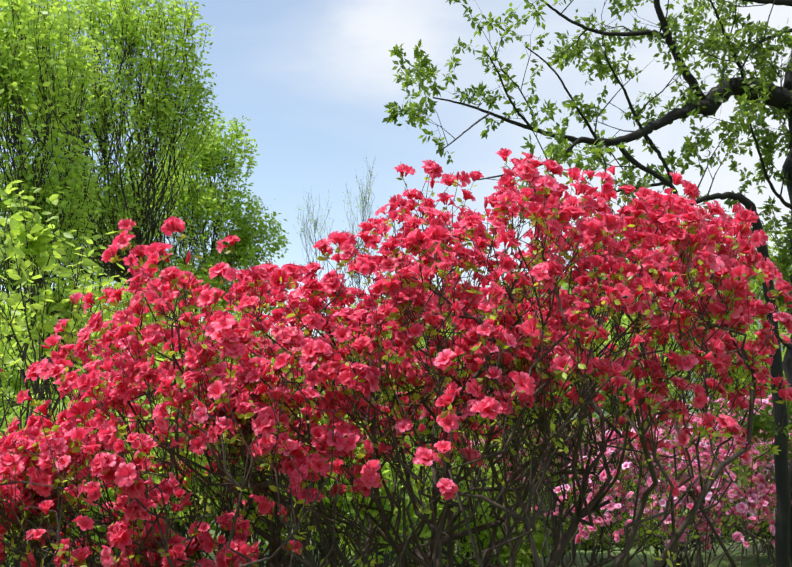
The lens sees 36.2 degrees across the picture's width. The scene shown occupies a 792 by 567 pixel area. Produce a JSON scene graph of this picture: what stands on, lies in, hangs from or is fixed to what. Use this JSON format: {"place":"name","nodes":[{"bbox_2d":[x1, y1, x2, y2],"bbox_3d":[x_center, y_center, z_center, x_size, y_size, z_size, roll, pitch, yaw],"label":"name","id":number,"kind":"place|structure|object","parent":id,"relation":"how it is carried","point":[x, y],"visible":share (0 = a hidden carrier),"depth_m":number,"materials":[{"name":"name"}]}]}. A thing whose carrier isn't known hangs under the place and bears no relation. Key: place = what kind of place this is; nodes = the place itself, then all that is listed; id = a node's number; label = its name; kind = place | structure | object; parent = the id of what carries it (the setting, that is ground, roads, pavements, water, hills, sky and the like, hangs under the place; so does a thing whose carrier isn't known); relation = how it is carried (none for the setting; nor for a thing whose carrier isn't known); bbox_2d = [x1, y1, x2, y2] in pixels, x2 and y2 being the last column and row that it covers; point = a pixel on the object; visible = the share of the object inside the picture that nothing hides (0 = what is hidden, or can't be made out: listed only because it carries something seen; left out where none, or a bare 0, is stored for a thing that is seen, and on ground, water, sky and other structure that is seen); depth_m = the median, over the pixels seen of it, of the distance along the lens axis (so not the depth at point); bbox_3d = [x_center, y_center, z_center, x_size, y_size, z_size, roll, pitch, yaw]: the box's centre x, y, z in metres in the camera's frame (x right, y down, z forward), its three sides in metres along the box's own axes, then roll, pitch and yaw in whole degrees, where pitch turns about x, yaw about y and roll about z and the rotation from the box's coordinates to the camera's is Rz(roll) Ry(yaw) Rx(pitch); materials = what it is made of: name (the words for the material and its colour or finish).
{"place":"outdoors","nodes":[
{"label":"outdoors","id":0,"kind":"place"},
{"bbox_2d":[0,0,791,361],"label":"sky","id":1,"kind":"structure","parent":0,"point":[313,79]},
{"bbox_2d":[6,263,791,566],"bbox_3d":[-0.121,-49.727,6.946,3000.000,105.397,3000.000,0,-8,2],"label":"ground","id":2,"kind":"structure","parent":0,"point":[635,561],"depth_m":15.36,"materials":[{"name":"green plant"}]},
{"bbox_2d":[0,290,85,566],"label":"green shrub","id":3,"kind":"object","parent":2,"relation":"on","point":[15,371],"visible":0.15,"depth_m":7.89,"materials":[{"name":"green plant"}]},
{"bbox_2d":[0,0,113,565],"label":"tree","id":4,"kind":"object","parent":2,"relation":"on","point":[18,71],"visible":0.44,"depth_m":9.90,"materials":[{"name":"green plant"}]},
{"bbox_2d":[0,180,126,564],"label":"shrub","id":5,"kind":"object","parent":2,"relation":"on","point":[43,313],"visible":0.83,"depth_m":4.23,"materials":[{"name":"green plant"}]},
{"bbox_2d":[0,390,183,566],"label":"green shrub","id":6,"kind":"object","parent":2,"relation":"on","point":[11,417],"visible":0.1,"depth_m":6.41,"materials":[{"name":"green plant"}]},
{"bbox_2d":[0,0,222,293],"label":"tree","id":7,"kind":"object","parent":2,"relation":"on","point":[129,28],"visible":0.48,"depth_m":14.88,"materials":[{"name":"green plant"}]},
{"bbox_2d":[15,271,275,367],"bbox_3d":[-2.655,1.602,12.938,3.374,3.454,2.043,0,-8,2],"label":"shrub","id":8,"kind":"object","parent":2,"relation":"on","point":[149,316],"depth_m":12.81,"materials":[{"name":"green plant"}]},
{"bbox_2d":[74,321,225,554],"bbox_3d":[-2.415,1.783,11.968,1.745,2.858,1.645,0,-8,2],"label":"green shrub","id":9,"kind":"object","parent":2,"relation":"on","point":[157,356],"visible":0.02,"depth_m":11.88,"materials":[{"name":"green plant"}]},
{"bbox_2d":[69,109,291,338],"bbox_3d":[-3.959,0.580,21.924,4.079,7.493,3.105,0,-8,2],"label":"tree","id":10,"kind":"object","parent":2,"relation":"on","point":[246,247],"visible":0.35,"depth_m":21.76,"materials":[{"name":"green plant"}]},
{"bbox_2d":[113,354,284,566],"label":"green shrub","id":11,"kind":"object","parent":2,"relation":"on","point":[182,530],"visible":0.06,"depth_m":7.28,"materials":[{"name":"green plant"}]},
{"bbox_2d":[217,326,371,566],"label":"green shrub","id":12,"kind":"object","parent":2,"relation":"on","point":[273,360],"visible":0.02,"depth_m":8.80,"materials":[{"name":"green plant"}]},
{"bbox_2d":[293,190,335,335],"bbox_3d":[-2.470,1.189,35.609,1.341,8.332,1.332,7,-11,-40],"label":"sparse tree","id":13,"kind":"object","parent":2,"relation":"on","point":[306,227],"visible":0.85,"depth_m":35.95,"materials":[{"name":"grey plant"}]},
{"bbox_2d":[244,406,456,566],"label":"green shrub","id":14,"kind":"object","parent":2,"relation":"on","point":[386,474],"visible":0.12,"depth_m":7.78,"materials":[{"name":"green plant"}]},
{"bbox_2d":[333,154,378,307],"bbox_3d":[-1.063,0.820,31.730,1.353,8.533,1.526,0,-8,2],"label":"sparse tree","id":15,"kind":"object","parent":2,"relation":"on","point":[363,211],"visible":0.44,"depth_m":31.98,"materials":[{"name":"grey plant"}]},
{"bbox_2d":[318,305,443,566],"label":"green shrub","id":16,"kind":"object","parent":2,"relation":"on","point":[417,423],"visible":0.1,"depth_m":10.82,"materials":[{"name":"green plant"}]},
{"bbox_2d":[0,148,791,566],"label":"azalea bush","id":17,"kind":"object","parent":2,"relation":"on","point":[246,410],"visible":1,"depth_m":3.29,"materials":[{"name":"red plant"}]},
{"bbox_2d":[356,279,486,533],"bbox_3d":[0.508,1.803,16.742,2.373,3.923,2.059,0,-8,2],"label":"green shrub","id":18,"kind":"object","parent":2,"relation":"on","point":[427,334],"depth_m":16.67,"materials":[{"name":"green plant"}]},
{"bbox_2d":[333,440,550,566],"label":"green shrub","id":19,"kind":"object","parent":2,"relation":"on","point":[484,536],"visible":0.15,"depth_m":11.67,"materials":[{"name":"green plant"}]},
{"bbox_2d":[399,310,557,566],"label":"green shrub","id":20,"kind":"object","parent":2,"relation":"on","point":[461,540],"visible":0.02,"depth_m":12.22,"materials":[{"name":"green plant"}]},
{"bbox_2d":[405,416,561,558],"bbox_3d":[1.214,2.300,14.842,2.502,2.436,2.129,0,-8,2],"label":"green shrub","id":21,"kind":"object","parent":2,"relation":"on","point":[470,437],"visible":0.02,"depth_m":14.44,"materials":[{"name":"green plant"}]},
{"bbox_2d":[451,413,655,561],"bbox_3d":[1.877,2.472,14.690,2.792,2.043,2.458,0,-8,2],"label":"azalea bush","id":22,"kind":"object","parent":2,"relation":"on","point":[599,438],"visible":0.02,"depth_m":14.30,"materials":[{"name":"pink plant"}]},
{"bbox_2d":[485,280,631,536],"bbox_3d":[2.246,1.848,17.810,2.142,4.139,2.551,-7,-10,39],"label":"green shrub","id":23,"kind":"object","parent":2,"relation":"on","point":[562,286],"depth_m":17.54,"materials":[{"name":"green plant"}]},
{"bbox_2d":[446,429,677,566],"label":"green shrub","id":24,"kind":"object","parent":2,"relation":"on","point":[650,540],"visible":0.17,"depth_m":12.96,"materials":[{"name":"green plant"}]},
{"bbox_2d":[487,310,676,566],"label":"green shrub","id":25,"kind":"object","parent":2,"relation":"on","point":[552,506],"visible":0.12,"depth_m":11.24,"materials":[{"name":"green plant"}]},
{"bbox_2d":[382,0,791,566],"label":"old tree","id":26,"kind":"object","parent":2,"relation":"on","point":[744,90],"visible":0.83,"depth_m":9.19,"materials":[{"name":"green plant"}]},
{"bbox_2d":[481,415,737,566],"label":"azalea bush","id":27,"kind":"object","parent":2,"relation":"on","point":[622,509],"visible":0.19,"depth_m":11.94,"materials":[{"name":"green plant"}]},
{"bbox_2d":[593,247,701,527],"bbox_3d":[4.204,1.751,19.667,2.688,4.810,2.397,0,-8,2],"label":"green shrub","id":28,"kind":"object","parent":2,"relation":"on","point":[652,295],"visible":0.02,"depth_m":19.51,"materials":[{"name":"green plant"}]},
{"bbox_2d":[548,409,775,566],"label":"green shrub","id":29,"kind":"object","parent":2,"relation":"on","point":[765,525],"visible":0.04,"depth_m":13.96,"materials":[{"name":"green plant"}]},
{"bbox_2d":[553,412,791,566],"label":"azalea bush","id":30,"kind":"object","parent":2,"relation":"on","point":[759,490],"visible":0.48,"depth_m":10.01,"materials":[{"name":"pink plant"}]},
{"bbox_2d":[606,270,785,566],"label":"green shrub","id":31,"kind":"object","parent":2,"relation":"on","point":[740,370],"visible":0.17,"depth_m":13.61,"materials":[{"name":"green plant"}]},
{"bbox_2d":[629,392,790,555],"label":"azalea bush","id":32,"kind":"object","parent":2,"relation":"on","point":[713,549],"depth_m":15.43,"materials":[{"name":"pink plant"}]},
{"bbox_2d":[655,395,791,566],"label":"azalea bush","id":33,"kind":"object","parent":2,"relation":"on","point":[731,497],"visible":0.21,"depth_m":11.60,"materials":[{"name":"pink plant"}]},
{"bbox_2d":[686,435,791,559],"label":"green shrub","id":34,"kind":"object","parent":2,"relation":"on","point":[732,529],"visible":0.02,"depth_m":14.89,"materials":[{"name":"green plant"}]},
{"bbox_2d":[693,348,791,548],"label":"green shrub","id":35,"kind":"object","parent":2,"relation":"on","point":[769,392],"depth_m":16.44,"materials":[{"name":"green plant"}]},
{"bbox_2d":[707,226,791,554],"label":"green shrub","id":36,"kind":"object","parent":2,"relation":"on","point":[753,284],"visible":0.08,"depth_m":15.56,"materials":[{"name":"green plant"}]},
{"bbox_2d":[736,417,791,513],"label":"azalea bush","id":37,"kind":"object","parent":2,"relation":"on","point":[766,446],"visible":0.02,"depth_m":13.74,"materials":[{"name":"pink plant"}]},
{"bbox_2d":[779,307,791,410],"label":"green shrub","id":38,"kind":"object","parent":2,"relation":"on","point":[785,351],"visible":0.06,"depth_m":13.05,"materials":[{"name":"green plant"}]}
]}

